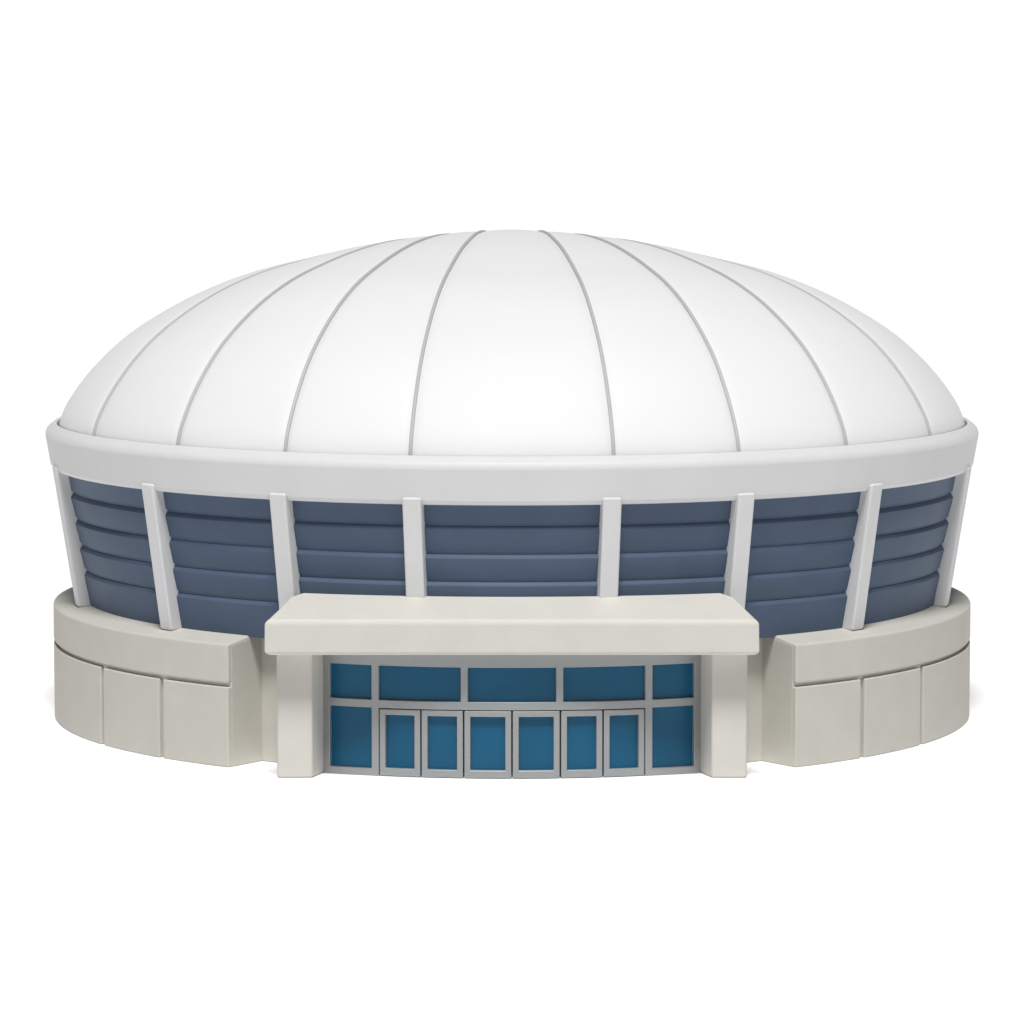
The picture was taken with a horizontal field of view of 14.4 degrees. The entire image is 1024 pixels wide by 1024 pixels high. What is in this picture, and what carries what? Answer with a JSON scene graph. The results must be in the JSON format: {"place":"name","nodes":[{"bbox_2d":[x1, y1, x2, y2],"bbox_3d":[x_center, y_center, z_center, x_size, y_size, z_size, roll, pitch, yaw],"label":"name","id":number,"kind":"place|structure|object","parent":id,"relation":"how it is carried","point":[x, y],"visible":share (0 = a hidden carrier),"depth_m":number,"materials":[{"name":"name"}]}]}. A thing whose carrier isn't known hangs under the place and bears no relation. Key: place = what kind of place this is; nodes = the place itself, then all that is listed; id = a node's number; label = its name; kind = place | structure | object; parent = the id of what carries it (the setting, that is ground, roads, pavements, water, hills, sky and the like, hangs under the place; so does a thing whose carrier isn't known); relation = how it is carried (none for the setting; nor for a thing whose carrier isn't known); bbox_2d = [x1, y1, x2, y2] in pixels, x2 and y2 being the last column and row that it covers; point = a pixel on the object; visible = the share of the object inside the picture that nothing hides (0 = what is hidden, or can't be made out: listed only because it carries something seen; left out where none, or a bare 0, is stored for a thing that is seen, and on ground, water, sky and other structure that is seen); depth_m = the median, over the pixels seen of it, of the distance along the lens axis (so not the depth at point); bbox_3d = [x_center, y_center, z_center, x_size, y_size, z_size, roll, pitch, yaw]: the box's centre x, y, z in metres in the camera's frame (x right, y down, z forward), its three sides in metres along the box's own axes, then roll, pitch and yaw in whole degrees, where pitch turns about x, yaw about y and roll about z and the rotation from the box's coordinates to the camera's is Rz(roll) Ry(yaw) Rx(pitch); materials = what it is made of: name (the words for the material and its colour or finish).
{"place":"outdoors","nodes":[
{"label":"outdoors","id":0,"kind":"place"},
{"bbox_2d":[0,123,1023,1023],"bbox_3d":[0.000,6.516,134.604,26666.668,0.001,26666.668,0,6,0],"label":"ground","id":1,"kind":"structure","parent":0,"point":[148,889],"depth_m":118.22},
{"bbox_2d":[45,229,978,777],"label":"domed arena","id":2,"kind":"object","parent":1,"relation":"on","point":[513,501],"visible":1,"depth_m":121.83,"materials":[{"name":"white stone"}]},
{"bbox_2d":[380,708,421,776],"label":"door","id":3,"kind":"structure","parent":2,"relation":"in","point":[400,729],"depth_m":120.48,"materials":[{"name":"glass"}]},
{"bbox_2d":[422,709,463,777],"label":"door","id":4,"kind":"structure","parent":2,"relation":"in","point":[442,730],"depth_m":120.24,"materials":[{"name":"glass"}]},
{"bbox_2d":[464,710,510,777],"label":"door","id":5,"kind":"structure","parent":2,"relation":"in","point":[487,733],"depth_m":120.13,"materials":[{"name":"glass"}]},
{"bbox_2d":[513,710,559,777],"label":"door","id":6,"kind":"structure","parent":2,"relation":"in","point":[536,733],"depth_m":120.13,"materials":[{"name":"glass"}]},
{"bbox_2d":[560,709,601,777],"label":"door","id":7,"kind":"structure","parent":2,"relation":"in","point":[580,730],"depth_m":120.24,"materials":[{"name":"glass"}]},
{"bbox_2d":[602,708,643,776],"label":"door","id":8,"kind":"structure","parent":2,"relation":"in","point":[622,729],"depth_m":120.48,"materials":[{"name":"glass"}]}
]}

